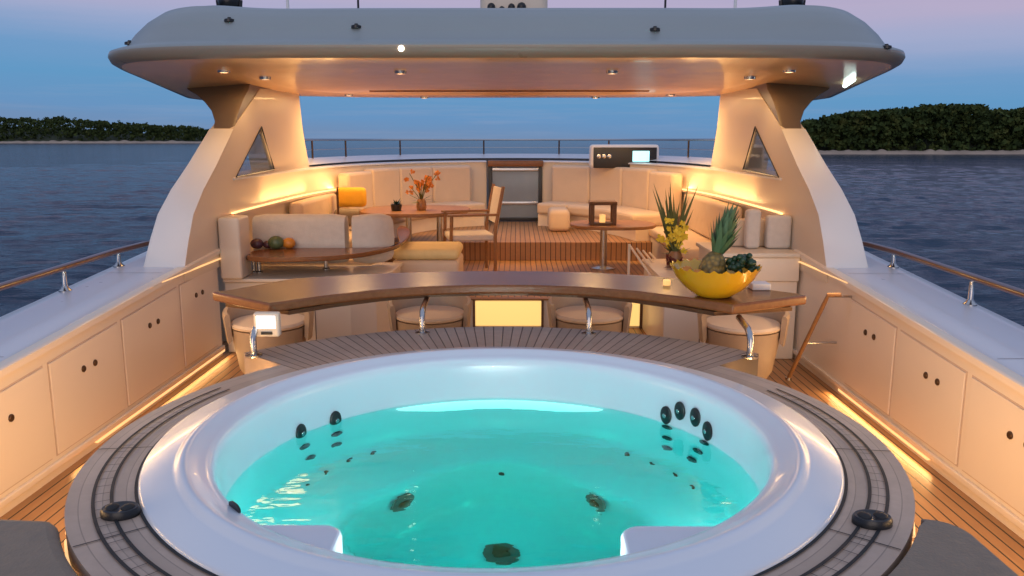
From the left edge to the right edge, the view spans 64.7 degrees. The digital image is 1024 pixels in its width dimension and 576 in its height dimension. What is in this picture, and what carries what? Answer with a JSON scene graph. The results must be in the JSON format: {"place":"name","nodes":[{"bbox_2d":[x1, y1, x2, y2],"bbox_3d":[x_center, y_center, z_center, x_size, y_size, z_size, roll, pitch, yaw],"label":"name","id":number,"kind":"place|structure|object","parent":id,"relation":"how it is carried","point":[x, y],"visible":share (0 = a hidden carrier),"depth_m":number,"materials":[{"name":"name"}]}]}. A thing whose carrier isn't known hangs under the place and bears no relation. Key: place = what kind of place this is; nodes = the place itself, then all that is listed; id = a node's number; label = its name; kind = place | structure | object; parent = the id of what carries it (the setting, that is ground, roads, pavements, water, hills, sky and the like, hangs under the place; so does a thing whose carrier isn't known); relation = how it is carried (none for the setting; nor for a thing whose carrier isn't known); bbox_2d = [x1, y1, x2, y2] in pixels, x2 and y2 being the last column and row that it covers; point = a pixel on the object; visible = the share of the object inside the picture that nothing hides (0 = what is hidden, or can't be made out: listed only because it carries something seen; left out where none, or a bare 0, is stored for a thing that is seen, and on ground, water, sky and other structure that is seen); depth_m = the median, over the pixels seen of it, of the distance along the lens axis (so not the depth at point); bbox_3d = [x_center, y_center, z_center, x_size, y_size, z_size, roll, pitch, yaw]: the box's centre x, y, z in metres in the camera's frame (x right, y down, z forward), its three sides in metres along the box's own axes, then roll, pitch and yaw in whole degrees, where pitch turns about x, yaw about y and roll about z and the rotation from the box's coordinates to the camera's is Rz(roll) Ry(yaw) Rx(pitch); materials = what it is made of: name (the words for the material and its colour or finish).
{"place":"outdoors","nodes":[
{"label":"outdoors","id":0,"kind":"place"},
{"bbox_2d":[0,126,200,140],"bbox_3d":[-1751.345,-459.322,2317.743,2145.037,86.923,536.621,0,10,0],"label":"island","id":1,"kind":"structure","parent":0,"point":[54,137],"depth_m":2129.00,"materials":[{"name":"plant"}]},
{"bbox_2d":[0,115,208,140],"bbox_3d":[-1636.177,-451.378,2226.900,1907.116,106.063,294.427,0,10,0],"label":"woodland","id":2,"kind":"object","parent":1,"relation":"on","point":[137,130],"visible":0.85,"depth_m":2108.68,"materials":[{"name":"green plant"}]},
{"bbox_2d":[0,140,201,142],"bbox_3d":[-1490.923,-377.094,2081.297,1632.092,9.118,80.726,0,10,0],"label":"shore","id":3,"kind":"structure","parent":0,"point":[112,141],"depth_m":2064.96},
{"bbox_2d":[0,141,1023,325],"bbox_3d":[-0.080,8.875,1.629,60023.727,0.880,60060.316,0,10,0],"label":"sea","id":4,"kind":"structure","parent":0,"point":[61,203],"depth_m":119.86,"materials":[{"name":"liquid"}]},
{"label":"hull","id":5,"kind":"structure","parent":4,"relation":"on","visible":0},
{"bbox_2d":[0,248,224,516],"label":"bulwark","id":6,"kind":"object","parent":5,"relation":"attached to","point":[89,364],"visible":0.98,"depth_m":4.19,"materials":[{"name":"paint"}]},
{"bbox_2d":[0,368,52,493],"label":"locker door","id":7,"kind":"structure","parent":6,"relation":"in","point":[25,440],"depth_m":3.51,"materials":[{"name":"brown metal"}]},
{"bbox_2d":[0,241,149,291],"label":"handrail","id":8,"kind":"object","parent":6,"relation":"on","point":[24,279],"visible":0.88,"depth_m":4.60,"materials":[{"name":"brown wood"}]},
{"bbox_2d":[48,323,124,453],"bbox_3d":[-2.120,0.484,4.063,0.017,0.481,0.650,0,10,0],"label":"locker door","id":9,"kind":"structure","parent":6,"relation":"in","point":[86,382],"depth_m":4.03,"materials":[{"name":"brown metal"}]},
{"bbox_2d":[121,288,182,405],"bbox_3d":[-2.116,0.326,4.786,0.017,0.532,0.730,0,10,0],"label":"locker door","id":10,"kind":"structure","parent":6,"relation":"in","point":[151,337],"depth_m":4.74,"materials":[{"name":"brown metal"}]},
{"bbox_2d":[179,270,217,366],"bbox_3d":[-2.111,0.179,5.471,0.017,0.572,0.570,0,10,0],"label":"locker door","id":11,"kind":"structure","parent":6,"relation":"in","point":[198,307],"depth_m":5.44,"materials":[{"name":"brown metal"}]},
{"bbox_2d":[144,84,308,282],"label":"arch wing","id":12,"kind":"structure","parent":6,"relation":"on","point":[254,130],"depth_m":6.17,"materials":[{"name":"white paint"}]},
{"bbox_2d":[238,132,271,175],"bbox_3d":[-2.114,-1.122,6.597,0.008,0.385,0.990,0,10,0],"label":"window","id":13,"kind":"structure","parent":12,"relation":"in","point":[257,159],"depth_m":6.70,"materials":[{"name":"clear glass"}]},
{"bbox_2d":[108,5,904,99],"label":"hardtop roof","id":14,"kind":"structure","parent":12,"relation":"on","point":[426,53],"depth_m":4.96,"materials":[{"name":"white paint"}]},
{"bbox_2d":[224,17,233,21],"bbox_3d":[-1.732,-1.645,4.951,0.064,0.028,0.064,0,10,0],"label":"roof vent","id":15,"kind":"object","parent":14,"relation":"attached to","point":[228,19],"visible":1,"depth_m":4.93,"materials":[{"name":"black plastic"}]},
{"bbox_2d":[216,0,242,6],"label":"searchlight","id":16,"kind":"object","parent":14,"relation":"on","point":[237,3],"visible":0.18,"depth_m":6.07,"materials":[{"name":"metal"}]},
{"bbox_2d":[351,23,360,27],"bbox_3d":[-0.943,-1.587,4.894,0.064,0.028,0.064,0,10,0],"label":"roof vent","id":17,"kind":"object","parent":14,"relation":"attached to","point":[355,25],"visible":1,"depth_m":4.87,"materials":[{"name":"black plastic"}]},
{"bbox_2d":[480,0,547,7],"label":"radar mast","id":18,"kind":"object","parent":14,"relation":"on","point":[513,3],"visible":0.31,"depth_m":6.02,"materials":[{"name":"metal"}]},
{"bbox_2d":[650,26,659,30],"bbox_3d":[0.862,-1.564,4.872,0.064,0.028,0.064,0,10,0],"label":"roof vent","id":19,"kind":"object","parent":14,"relation":"attached to","point":[654,28],"visible":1,"depth_m":4.85,"materials":[{"name":"black plastic"}]},
{"bbox_2d":[779,0,805,5],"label":"searchlight","id":20,"kind":"object","parent":14,"relation":"on","point":[792,2],"visible":0.13,"depth_m":6.04,"materials":[{"name":"metal"}]},
{"bbox_2d":[883,44,891,48],"bbox_3d":[2.318,-1.497,5.003,0.064,0.028,0.064,0,10,0],"label":"roof vent","id":21,"kind":"object","parent":14,"relation":"on","point":[887,46],"visible":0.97,"depth_m":4.98,"materials":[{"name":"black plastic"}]},
{"bbox_2d":[308,154,711,208],"bbox_3d":[-0.012,-0.676,10.335,5.060,2.000,4.275,0,10,0],"label":"windscreen cowl","id":22,"kind":"object","parent":5,"relation":"on","point":[700,161],"visible":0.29,"depth_m":11.20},
{"bbox_2d":[305,139,714,158],"bbox_3d":[-0.013,-1.737,10.066,4.580,0.243,3.489,0,10,0],"label":"bow rail","id":23,"kind":"object","parent":22,"relation":"on","point":[483,140],"visible":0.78,"depth_m":11.12,"materials":[{"name":"metal"}]},
{"bbox_2d":[792,249,1023,539],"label":"bulwark","id":24,"kind":"object","parent":5,"relation":"attached to","point":[929,373],"visible":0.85,"depth_m":4.00,"materials":[{"name":"paint"}]},
{"bbox_2d":[844,299,895,414],"bbox_3d":[2.016,0.373,4.574,0.017,0.515,0.590,0,10,0],"label":"locker door","id":25,"kind":"structure","parent":24,"relation":"in","point":[871,339],"depth_m":4.54,"materials":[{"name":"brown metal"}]},
{"bbox_2d":[892,331,965,464],"bbox_3d":[2.011,0.513,3.929,0.017,0.473,0.630,0,10,0],"label":"locker door","id":26,"kind":"structure","parent":24,"relation":"in","point":[929,392],"depth_m":3.89,"materials":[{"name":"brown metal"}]},
{"bbox_2d":[862,241,1023,305],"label":"handrail","id":27,"kind":"object","parent":24,"relation":"on","point":[992,283],"visible":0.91,"depth_m":4.40,"materials":[{"name":"brown wood"}]},
{"bbox_2d":[962,377,1023,514],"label":"locker door","id":28,"kind":"structure","parent":24,"relation":"in","point":[993,454],"depth_m":3.35,"materials":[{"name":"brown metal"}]},
{"bbox_2d":[0,328,1023,575],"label":"deck","id":29,"kind":"structure","parent":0,"point":[938,496],"depth_m":3.66,"materials":[{"name":"brown wood"}]},
{"bbox_2d":[0,519,77,575],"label":"sun pad","id":30,"kind":"object","parent":29,"relation":"on","point":[30,548],"visible":1,"depth_m":2.03,"materials":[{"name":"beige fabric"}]},
{"bbox_2d":[222,307,313,374],"bbox_3d":[-1.551,0.352,5.201,0.564,0.530,0.520,-2,11,-11],"label":"tub chair","id":31,"kind":"object","parent":29,"relation":"on","point":[239,325],"visible":0.43,"depth_m":5.04,"materials":[{"name":"beige fabric"}]},
{"bbox_2d":[223,262,402,351],"bbox_3d":[-1.497,0.135,6.301,1.196,0.557,0.817,0,10,0],"label":"sofa cabinet","id":32,"kind":"object","parent":29,"relation":"on","point":[366,318],"visible":0.38,"depth_m":6.04,"materials":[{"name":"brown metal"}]},
{"bbox_2d":[218,215,251,278],"bbox_3d":[-2.019,-0.300,5.891,0.156,0.446,0.230,0,10,0],"label":"end panel","id":33,"kind":"object","parent":32,"relation":"on","point":[234,241],"visible":1,"depth_m":5.79,"materials":[{"name":"white fabric"}]},
{"bbox_2d":[246,226,409,272],"bbox_3d":[-1.211,-0.315,6.762,0.843,0.161,2.276,5,12,26],"label":"teak shelf","id":34,"kind":"object","parent":32,"relation":"on","point":[325,255],"visible":0.98,"depth_m":6.05,"materials":[{"name":"wood"}]},
{"bbox_2d":[250,238,262,248],"bbox_3d":[-1.966,-0.341,6.228,0.099,0.083,0.089,0,10,0],"label":"fruit","id":35,"kind":"object","parent":34,"relation":"on","point":[256,243],"visible":1,"depth_m":6.20,"materials":[{"name":"purple food"}]},
{"bbox_2d":[263,241,270,248],"bbox_3d":[-1.892,-0.337,6.259,0.075,0.063,0.067,0,10,0],"label":"fruit","id":36,"kind":"object","parent":34,"relation":"on","point":[266,245],"visible":0.73,"depth_m":6.23,"materials":[{"name":"purple food"}]},
{"bbox_2d":[268,236,283,248],"bbox_3d":[-1.819,-0.351,6.226,0.123,0.103,0.110,0,10,0],"label":"fruit","id":37,"kind":"object","parent":34,"relation":"on","point":[275,242],"visible":1,"depth_m":6.19,"materials":[{"name":"green food"}]},
{"bbox_2d":[283,238,294,248],"bbox_3d":[-1.728,-0.347,6.257,0.101,0.085,0.091,0,10,0],"label":"fruit","id":38,"kind":"object","parent":34,"relation":"on","point":[289,243],"visible":1,"depth_m":6.22,"materials":[{"name":"orange food"}]},
{"bbox_2d":[387,296,471,330],"bbox_3d":[-0.547,0.310,5.431,0.564,0.530,0.520,-1,10,-4],"label":"tub chair","id":39,"kind":"object","parent":29,"relation":"on","point":[446,312],"visible":0.53,"depth_m":5.31,"materials":[{"name":"beige fabric"}]},
{"bbox_2d":[64,327,915,575],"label":"tub surround","id":40,"kind":"object","parent":29,"relation":"on","point":[841,543],"visible":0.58,"depth_m":2.64,"materials":[{"name":"grey wood"}]},
{"bbox_2d":[100,501,140,520],"bbox_3d":[-1.085,0.613,2.237,0.106,0.029,0.084,0,10,0],"label":"deck fitting","id":41,"kind":"object","parent":40,"relation":"on","point":[121,510],"visible":1,"depth_m":2.22,"materials":[{"name":"black plastic"}]},
{"bbox_2d":[138,347,844,575],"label":"hot tub","id":42,"kind":"object","parent":40,"relation":"in","point":[499,461],"visible":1,"depth_m":2.84,"materials":[{"name":"plastic"}]},
{"bbox_2d":[213,271,805,359],"bbox_3d":[-0.030,0.115,4.426,3.150,0.220,1.256,0,10,0],"label":"bar counter","id":43,"kind":"object","parent":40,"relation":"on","point":[294,296],"visible":0.96,"depth_m":4.43,"materials":[{"name":"brown wood"}]},
{"bbox_2d":[253,311,280,336],"bbox_3d":[-1.185,0.176,3.912,0.124,0.120,0.053,0,10,0],"label":"control panel","id":44,"kind":"object","parent":43,"relation":"on","point":[267,324],"visible":0.98,"depth_m":3.89,"materials":[{"name":"white plastic"}]},
{"bbox_2d":[663,279,670,285],"bbox_3d":[0.866,-0.031,4.522,0.044,0.031,0.044,0,10,0],"label":"tea light","id":45,"kind":"object","parent":43,"relation":"on","point":[666,282],"visible":1,"depth_m":4.51,"materials":[{"name":"orange"}]},
{"bbox_2d":[670,258,761,298],"bbox_3d":[1.053,-0.042,4.200,0.466,0.167,0.466,0,10,0],"label":"fruit bowl","id":46,"kind":"object","parent":43,"relation":"on","point":[715,285],"visible":0.88,"depth_m":4.06,"materials":[{"name":"yellow ceramic"}]},
{"bbox_2d":[682,266,692,270],"bbox_3d":[0.913,-0.082,4.224,0.068,0.068,0.066,0,10,0],"label":"orange","id":47,"kind":"object","parent":46,"relation":"in","point":[686,268],"visible":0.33,"depth_m":4.20,"materials":[{"name":"orange food"}]},
{"bbox_2d":[698,202,743,273],"bbox_3d":[1.081,-0.229,4.188,0.238,0.446,0.186,0,10,0],"label":"pineapple","id":48,"kind":"object","parent":46,"relation":"in","point":[723,237],"visible":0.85,"depth_m":4.14,"materials":[{"name":"green plant"}]},
{"bbox_2d":[725,253,760,272],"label":"grapes","id":49,"kind":"object","parent":46,"relation":"in","point":[735,264],"visible":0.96,"depth_m":4.12,"materials":[{"name":"green food"}]},
{"bbox_2d":[748,281,770,289],"bbox_3d":[1.349,-0.013,4.411,0.100,0.036,0.100,0,10,0],"label":"napkin stack","id":50,"kind":"object","parent":43,"relation":"on","point":[758,285],"visible":0.85,"depth_m":4.36,"materials":[{"name":"white fabric"}]},
{"bbox_2d":[851,509,892,529],"bbox_3d":[0.975,0.622,2.186,0.106,0.029,0.084,0,10,0],"label":"deck fitting","id":51,"kind":"object","parent":40,"relation":"on","point":[870,519],"visible":1,"depth_m":2.17,"materials":[{"name":"black plastic"}]},
{"bbox_2d":[470,297,642,328],"bbox_3d":[-0.036,0.206,6.755,4.080,0.252,0.068,0,10,0],"label":"light panel","id":52,"kind":"object","parent":29,"relation":"on","point":[509,312],"visible":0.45,"depth_m":6.73,"materials":[{"name":"backlit glowing yellow panel"},{"name":"teak"}]},
{"bbox_2d":[547,296,631,332],"bbox_3d":[0.516,0.311,5.424,0.564,0.530,0.520,1,10,4],"label":"tub chair","id":53,"kind":"object","parent":29,"relation":"on","point":[570,312],"visible":0.47,"depth_m":5.29,"materials":[{"name":"beige fabric"}]},
{"bbox_2d":[537,160,781,224],"bbox_3d":[1.650,-0.687,8.806,1.052,1.272,5.434,-4,11,-19],"label":"coaming","id":54,"kind":"object","parent":29,"relation":"on","point":[708,179],"visible":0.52,"depth_m":8.84,"materials":[{"name":"white paint"}]},
{"bbox_2d":[589,144,658,167],"bbox_3d":[1.407,-1.659,10.167,0.855,0.289,0.282,0,10,0],"label":"helm console","id":55,"kind":"object","parent":54,"relation":"on","point":[610,155],"visible":0.88,"depth_m":10.04,"materials":[{"name":"black plastic"}]},
{"bbox_2d":[682,189,783,214],"bbox_3d":[1.646,-1.007,8.533,0.748,0.030,5.183,-3,11,-15],"label":"cove light","id":56,"kind":"object","parent":54,"relation":"attached to","point":[760,208],"visible":0.48,"depth_m":7.20,"materials":[{"name":"yellow"}]},
{"bbox_2d":[711,83,867,282],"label":"arch wing","id":57,"kind":"structure","parent":54,"relation":"attached to","point":[760,130],"depth_m":6.11,"materials":[{"name":"white paint"}]},
{"bbox_2d":[745,132,776,175],"bbox_3d":[2.042,-1.117,6.570,0.008,0.385,0.990,0,10,0],"label":"window","id":58,"kind":"structure","parent":57,"relation":"in","point":[758,160],"depth_m":6.68,"materials":[{"name":"clear glass"}]},
{"bbox_2d":[642,242,799,358],"bbox_3d":[1.539,0.050,6.175,0.958,0.771,0.990,0,10,0],"label":"galley cabinet","id":59,"kind":"object","parent":29,"relation":"on","point":[779,271],"visible":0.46,"depth_m":5.75,"materials":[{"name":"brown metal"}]},
{"bbox_2d":[627,244,656,275],"bbox_3d":[1.078,-0.073,6.405,0.282,0.531,0.622,-2,11,-12],"label":"stair rail","id":60,"kind":"object","parent":59,"relation":"attached to","point":[630,247],"visible":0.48,"depth_m":6.43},
{"bbox_2d":[656,217,691,264],"bbox_3d":[1.240,-0.356,6.179,0.280,0.386,0.187,0,10,0],"label":"flower arrangement","id":61,"kind":"object","parent":59,"relation":"on","point":[677,235],"visible":0.94,"depth_m":6.16,"materials":[{"name":"yellow plant"}]},
{"bbox_2d":[665,256,682,267],"bbox_3d":[1.227,-0.206,6.118,0.188,0.095,0.218,0,10,0],"label":"red leaf posy","id":62,"kind":"object","parent":59,"relation":"on","point":[670,259],"visible":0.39,"depth_m":6.14,"materials":[{"name":"red plant"}]},
{"bbox_2d":[653,182,697,264],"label":"tall grass","id":63,"kind":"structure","parent":59,"relation":"on","point":[671,214],"depth_m":6.23,"materials":[{"name":"green plant"}]},
{"bbox_2d":[732,218,764,245],"bbox_3d":[1.759,-0.411,5.972,0.400,0.207,0.060,0,10,0],"label":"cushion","id":64,"kind":"object","parent":59,"relation":"on","point":[739,241],"depth_m":5.95,"materials":[{"name":"beige fabric"}]},
{"bbox_2d":[743,209,760,248],"bbox_3d":[1.742,-0.429,5.857,0.103,0.284,0.100,0,10,0],"label":"cushion","id":65,"kind":"object","parent":59,"relation":"on","point":[752,224],"visible":1,"depth_m":5.82,"materials":[{"name":"white fabric"}]},
{"bbox_2d":[764,215,791,248],"bbox_3d":[1.927,-0.408,5.860,0.176,0.242,0.100,0,10,0],"label":"cushion","id":66,"kind":"object","parent":59,"relation":"on","point":[777,232],"visible":1,"depth_m":5.81,"materials":[{"name":"white fabric"}]},
{"bbox_2d":[697,311,789,378],"bbox_3d":[1.458,0.363,5.142,0.564,0.530,0.520,2,11,12],"label":"tub chair","id":67,"kind":"object","parent":29,"relation":"on","point":[769,330],"visible":0.59,"depth_m":4.96,"materials":[{"name":"beige fabric"}]},
{"bbox_2d":[785,293,851,380],"bbox_3d":[1.920,0.309,5.028,0.201,0.640,0.403,-3,11,-17],"label":"grab rail","id":68,"kind":"object","parent":29,"relation":"on","point":[788,377],"visible":1,"depth_m":4.99,"materials":[{"name":"brown wood"}]},
{"bbox_2d":[888,519,1017,575],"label":"sun pad","id":69,"kind":"object","parent":29,"relation":"on","point":[938,548],"visible":1,"depth_m":2.00,"materials":[{"name":"grey fabric"}]},
{"bbox_2d":[0,0,1023,138],"label":"sky","id":70,"kind":"structure","parent":0,"point":[54,61],"materials":[{"name":"blue"}]},
{"bbox_2d":[385,260,643,296],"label":"deck","id":71,"kind":"structure","parent":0,"point":[636,267],"depth_m":8.42,"materials":[{"name":"brown wood"}]},
{"bbox_2d":[289,193,351,247],"bbox_3d":[-1.808,-0.559,8.221,0.505,0.728,1.450,0,10,0],"label":"bench","id":72,"kind":"object","parent":71,"relation":"on","point":[323,204],"visible":0.22,"depth_m":8.00,"materials":[{"name":"beige fabric"}]},
{"bbox_2d":[336,187,338,213],"bbox_3d":[-1.767,-0.784,8.205,0.100,0.480,0.100,0,10,0],"label":"lamp stand","id":73,"kind":"object","parent":72,"relation":"on","point":[337,197],"visible":0.46,"depth_m":8.18,"materials":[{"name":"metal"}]},
{"bbox_2d":[334,209,360,225],"bbox_3d":[-1.723,-0.745,8.532,0.310,0.185,0.130,0,10,0],"label":"cushion","id":74,"kind":"object","parent":72,"relation":"on","point":[349,213],"visible":0.31,"depth_m":8.46,"materials":[{"name":"beige fabric"}]},
{"bbox_2d":[338,187,366,206],"bbox_3d":[-1.717,-0.972,8.648,0.320,0.210,0.100,0,10,0],"label":"cushion","id":75,"kind":"object","parent":72,"relation":"on","point":[352,196],"visible":0.84,"depth_m":8.60,"materials":[{"name":"yellow fabric"}]},
{"bbox_2d":[252,213,393,263],"bbox_3d":[-1.514,-0.277,6.703,1.144,0.724,0.735,0,10,0],"label":"sofa","id":76,"kind":"object","parent":71,"relation":"on","point":[330,230],"visible":0.56,"depth_m":6.31,"materials":[{"name":"white fabric"}]},
{"bbox_2d":[217,160,486,340],"bbox_3d":[-1.694,-0.691,8.828,1.052,1.272,5.434,4,11,19],"label":"coaming","id":77,"kind":"object","parent":71,"relation":"on","point":[310,179],"visible":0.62,"depth_m":8.90,"materials":[{"name":"beige paint"}]},
{"bbox_2d":[230,189,335,214],"bbox_3d":[-1.692,-1.011,8.555,0.748,0.030,5.183,3,11,16],"label":"cove light","id":78,"kind":"object","parent":77,"relation":"attached to","point":[258,207],"visible":0.53,"depth_m":7.18,"materials":[{"name":"yellow"}]},
{"bbox_2d":[359,205,469,241],"bbox_3d":[-1.029,-0.562,8.673,1.151,0.570,1.150,0,10,0],"label":"dining table","id":79,"kind":"object","parent":71,"relation":"on","point":[408,212],"visible":0.56,"depth_m":8.57,"materials":[{"name":"brown wood"}]},
{"bbox_2d":[390,199,401,210],"bbox_3d":[-1.198,-0.867,8.386,0.132,0.132,0.121,6,12,29],"label":"dark pot","id":80,"kind":"object","parent":79,"relation":"on","point":[396,206],"visible":1,"depth_m":8.36,"materials":[{"name":"black ceramic"}]},
{"bbox_2d":[403,169,440,209],"bbox_3d":[-0.935,-1.029,8.444,0.384,0.430,0.243,0,10,0],"label":"flower arrangement","id":81,"kind":"object","parent":79,"relation":"on","point":[421,201],"visible":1,"depth_m":8.45,"materials":[{"name":"orange plant"}]},
{"bbox_2d":[393,241,462,272],"bbox_3d":[-0.729,-0.192,7.097,0.570,0.375,0.580,0,10,0],"label":"pouf","id":82,"kind":"object","parent":71,"relation":"on","point":[429,256],"visible":0.58,"depth_m":6.81,"materials":[{"name":"beige leather"}]},
{"bbox_2d":[441,184,504,270],"bbox_3d":[-0.390,-0.582,7.987,0.557,0.864,0.560,-2,11,-11],"label":"armchair","id":83,"kind":"object","parent":71,"relation":"on","point":[493,210],"visible":0.97,"depth_m":7.86,"materials":[{"name":"brown wood"}]},
{"bbox_2d":[390,221,651,259],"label":"step platform","id":84,"kind":"structure","parent":71,"relation":"on","point":[524,240],"depth_m":8.83,"materials":[{"name":"brown wood"}]},
{"bbox_2d":[338,165,484,237],"bbox_3d":[-1.166,-1.082,9.867,0.810,0.763,2.373,7,12,32],"label":"banquette","id":85,"kind":"object","parent":84,"relation":"on","point":[389,185],"visible":0.49,"depth_m":10.11,"materials":[{"name":"beige leather"}]},
{"bbox_2d":[488,160,542,220],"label":"glass gate","id":86,"kind":"structure","parent":84,"relation":"on","point":[522,197],"depth_m":10.95,"materials":[{"name":"grey glass"}]},
{"bbox_2d":[547,207,569,230],"bbox_3d":[0.576,-0.857,10.006,0.260,0.266,0.500,0,10,0],"label":"ottoman","id":87,"kind":"object","parent":84,"relation":"on","point":[558,218],"visible":1,"depth_m":9.77,"materials":[{"name":"beige leather"}]},
{"bbox_2d":[537,165,682,240],"bbox_3d":[1.136,-1.079,9.852,0.810,0.763,2.373,-6,12,-31],"label":"banquette","id":88,"kind":"object","parent":84,"relation":"on","point":[576,189],"visible":0.67,"depth_m":9.91,"materials":[{"name":"beige leather"}]},
{"bbox_2d":[570,220,655,269],"bbox_3d":[1.024,-0.433,8.276,0.860,0.460,0.750,0,10,0],"label":"side table","id":89,"kind":"object","parent":71,"relation":"on","point":[623,225],"visible":0.97,"depth_m":8.20,"materials":[{"name":"brown wood"}]},
{"bbox_2d":[588,200,616,224],"bbox_3d":[0.909,-0.755,8.111,0.270,0.232,0.200,0,10,0],"label":"lantern","id":90,"kind":"object","parent":89,"relation":"on","point":[613,212],"visible":1,"depth_m":8.03,"materials":[{"name":"wood"}]},
{"bbox_2d":[649,193,741,260],"bbox_3d":[1.755,-0.514,7.977,0.505,0.728,1.900,0,10,0],"label":"bench","id":91,"kind":"object","parent":71,"relation":"on","point":[706,211],"visible":0.43,"depth_m":7.94,"materials":[{"name":"beige leather"}]},
{"bbox_2d":[818,149,1023,153],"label":"shore","id":92,"kind":"structure","parent":0,"point":[928,151],"depth_m":508.96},
{"bbox_2d":[818,135,1023,150],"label":"island","id":93,"kind":"structure","parent":0,"point":[911,148],"depth_m":526.83,"materials":[{"name":"plant"}]},
{"bbox_2d":[801,103,1023,150],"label":"woodland","id":94,"kind":"object","parent":93,"relation":"on","point":[981,125],"visible":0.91,"depth_m":516.49,"materials":[{"name":"green plant"}]}
]}

